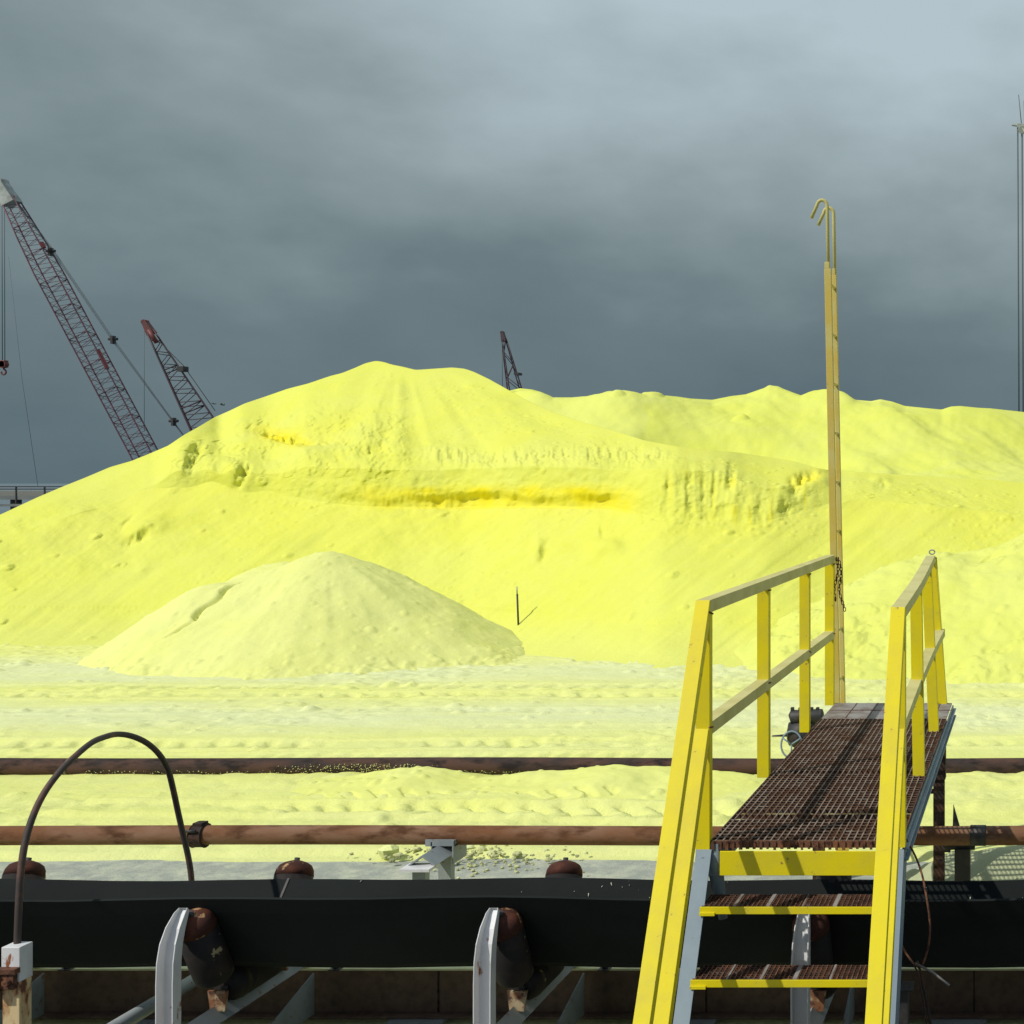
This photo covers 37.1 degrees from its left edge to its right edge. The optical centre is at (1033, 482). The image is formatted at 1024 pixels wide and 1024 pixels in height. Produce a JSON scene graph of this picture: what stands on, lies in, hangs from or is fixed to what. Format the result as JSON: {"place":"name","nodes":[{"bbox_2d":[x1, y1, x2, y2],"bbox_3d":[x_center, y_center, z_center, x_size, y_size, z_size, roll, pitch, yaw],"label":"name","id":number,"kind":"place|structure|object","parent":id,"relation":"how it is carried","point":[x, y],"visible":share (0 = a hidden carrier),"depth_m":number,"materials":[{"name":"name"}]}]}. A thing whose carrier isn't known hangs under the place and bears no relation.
{"place":"outdoors","nodes":[
{"label":"outdoors","id":0,"kind":"place"},
{"bbox_2d":[0,484,67,513],"bbox_3d":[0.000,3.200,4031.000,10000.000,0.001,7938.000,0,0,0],"label":"water","id":1,"kind":"structure","parent":0,"point":[3,509],"depth_m":777.11,"materials":[{"name":"grey liquid"}]},
{"bbox_2d":[0,486,62,509],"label":"jetty trestle","id":2,"kind":"object","parent":1,"relation":"in","point":[15,497],"visible":0.24,"depth_m":99.00,"materials":[{"name":"metal"}]},
{"bbox_2d":[0,178,183,484],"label":"lattice crane","id":3,"kind":"object","parent":1,"relation":"on","point":[10,199],"visible":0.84,"depth_m":149.56,"materials":[{"name":"red paint"}]},
{"bbox_2d":[141,319,214,430],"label":"lattice crane","id":4,"kind":"object","parent":1,"relation":"on","point":[149,330],"visible":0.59,"depth_m":119.52,"materials":[{"name":"paint"}]},
{"bbox_2d":[500,331,521,390],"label":"lattice crane","id":5,"kind":"object","parent":1,"relation":"on","point":[503,337],"visible":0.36,"depth_m":149.83,"materials":[{"name":"paint"}]},
{"bbox_2d":[1012,95,1023,411],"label":"mast","id":6,"kind":"object","parent":1,"relation":"on","point":[1020,127],"visible":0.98,"depth_m":89.96,"materials":[{"name":"grey metal"}]},
{"bbox_2d":[0,643,1023,1023],"bbox_3d":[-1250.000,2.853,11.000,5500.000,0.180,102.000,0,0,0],"label":"ground","id":7,"kind":"structure","parent":0,"point":[58,703],"depth_m":14.77,"materials":[{"name":"yellow sand"}]},
{"bbox_2d":[0,941,32,1023],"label":"clamp post","id":8,"kind":"object","parent":7,"relation":"on","point":[16,971],"visible":1,"depth_m":6.05,"materials":[{"name":"beige paint"}]},
{"bbox_2d":[13,731,194,943],"bbox_3d":[-4.620,1.815,6.736,0.053,1.127,1.298,0,0,0],"label":"hose","id":9,"kind":"object","parent":8,"relation":"attached to","point":[80,751],"visible":0.94,"depth_m":6.43,"materials":[{"name":"black rubber"}]},
{"bbox_2d":[77,551,524,679],"bbox_3d":[-11.559,2.093,22.442,11.882,1.854,6.084,0,0,0],"label":"sulphur heap","id":10,"kind":"object","parent":7,"relation":"on","point":[328,612],"visible":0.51,"depth_m":21.30,"materials":[{"name":"yellow sand"}]},
{"bbox_2d":[377,845,398,858],"bbox_3d":[-4.961,2.830,10.349,0.156,0.104,0.140,0,0,20],"label":"sulphur lump","id":11,"kind":"object","parent":7,"relation":"on","point":[388,850],"visible":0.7,"depth_m":10.31,"materials":[{"name":"yellow stone"}]},
{"bbox_2d":[399,839,466,879],"bbox_3d":[-3.764,2.579,8.460,0.200,0.641,0.520,0,0,0],"label":"pipe stand","id":12,"kind":"object","parent":7,"relation":"on","point":[444,856],"visible":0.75,"depth_m":8.50,"materials":[{"name":"grey metal"}]},
{"bbox_2d":[0,821,1023,847],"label":"steel pipe","id":13,"kind":"object","parent":12,"relation":"on","point":[203,834],"visible":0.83,"depth_m":8.55,"materials":[{"name":"metal"}]},
{"bbox_2d":[347,845,587,878],"bbox_3d":[-4.331,2.865,10.272,2.071,0.072,0.889,0,0,0],"label":"rubble","id":14,"kind":"object","parent":7,"relation":"on","point":[491,853],"visible":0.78,"depth_m":10.28,"materials":[{"name":"yellow stone"}]},
{"bbox_2d":[0,361,1023,668],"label":"sulphur pile","id":15,"kind":"object","parent":7,"relation":"on","point":[484,497],"visible":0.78,"depth_m":26.18,"materials":[{"name":"yellow sand"}]},
{"bbox_2d":[516,586,518,624],"bbox_3d":[-9.011,2.304,23.520,0.074,0.997,0.029,0,0,0],"label":"marker stake","id":16,"kind":"object","parent":15,"relation":"in","point":[517,606],"visible":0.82,"depth_m":23.51,"materials":[{"name":"metal"}]},
{"bbox_2d":[0,857,1023,1023],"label":"belt conveyor","id":17,"kind":"object","parent":7,"relation":"on","point":[295,942],"visible":0.8,"depth_m":6.53,"materials":[{"name":"black rubber"}]},
{"bbox_2d":[899,981,914,1023],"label":"support post","id":18,"kind":"object","parent":17,"relation":"attached to","point":[906,987],"visible":0.42,"depth_m":6.10,"materials":[{"name":"metal"}]},
{"bbox_2d":[0,757,1023,774],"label":"steel pipe","id":19,"kind":"object","parent":7,"relation":"on","point":[219,766],"visible":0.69,"depth_m":13.19,"materials":[{"name":"brown metal"}]},
{"bbox_2d":[290,764,765,799],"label":"sulphur berm","id":20,"kind":"structure","parent":7,"relation":"on","point":[617,781],"depth_m":12.58,"materials":[{"name":"yellow sand"}]},
{"bbox_2d":[510,385,1023,482],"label":"sulphur pile","id":21,"kind":"object","parent":7,"relation":"on","point":[878,436],"visible":0.37,"depth_m":36.73,"materials":[{"name":"yellow sand"}]},
{"bbox_2d":[633,549,955,1023],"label":"crossover walkway","id":22,"kind":"structure","parent":7,"relation":"on","point":[843,776],"depth_m":5.96,"materials":[{"name":"metal"}]},
{"bbox_2d":[834,557,845,611],"bbox_3d":[-1.397,0.730,9.686,0.100,0.398,0.038,0,0,24],"label":"chain","id":23,"kind":"object","parent":22,"relation":"hanging from","point":[837,564],"visible":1,"depth_m":9.68,"materials":[{"name":"metal"}]},
{"bbox_2d":[902,839,949,1023],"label":"hanging cable","id":24,"kind":"object","parent":22,"relation":"hanging from","point":[919,967],"visible":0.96,"depth_m":5.91,"materials":[{"name":"rubber"}]},
{"bbox_2d":[772,707,823,756],"bbox_3d":[-1.955,2.384,11.175,0.421,1.032,0.266,0,0,0],"label":"gate valve","id":25,"kind":"object","parent":7,"relation":"on","point":[793,735],"visible":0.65,"depth_m":11.14,"materials":[{"name":"metal"}]},
{"bbox_2d":[810,198,848,850],"bbox_3d":[-1.510,0.399,9.981,0.250,4.964,0.318,0,0,0],"label":"pole","id":26,"kind":"object","parent":7,"relation":"on","point":[833,413],"visible":0.8,"depth_m":9.83,"materials":[{"name":"yellow paint"}]},
{"bbox_2d":[734,533,1023,683],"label":"sulphur heap","id":27,"kind":"object","parent":7,"relation":"on","point":[981,591],"visible":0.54,"depth_m":20.93,"materials":[{"name":"yellow sand"}]},
{"bbox_2d":[943,804,974,880],"bbox_3d":[-0.484,2.425,8.770,0.210,0.650,0.140,0,0,0],"label":"pipe stand","id":28,"kind":"object","parent":7,"relation":"on","point":[962,862],"visible":0.47,"depth_m":8.70,"materials":[{"name":"metal"}]},
{"bbox_2d":[906,845,1023,880],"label":"sulphur heap","id":29,"kind":"object","parent":7,"relation":"on","point":[998,863],"visible":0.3,"depth_m":9.27,"materials":[{"name":"yellow sand"}]},
{"bbox_2d":[0,0,1023,483],"label":"sky","id":30,"kind":"structure","parent":0,"point":[289,193],"materials":[{"name":"grey"}]}
]}

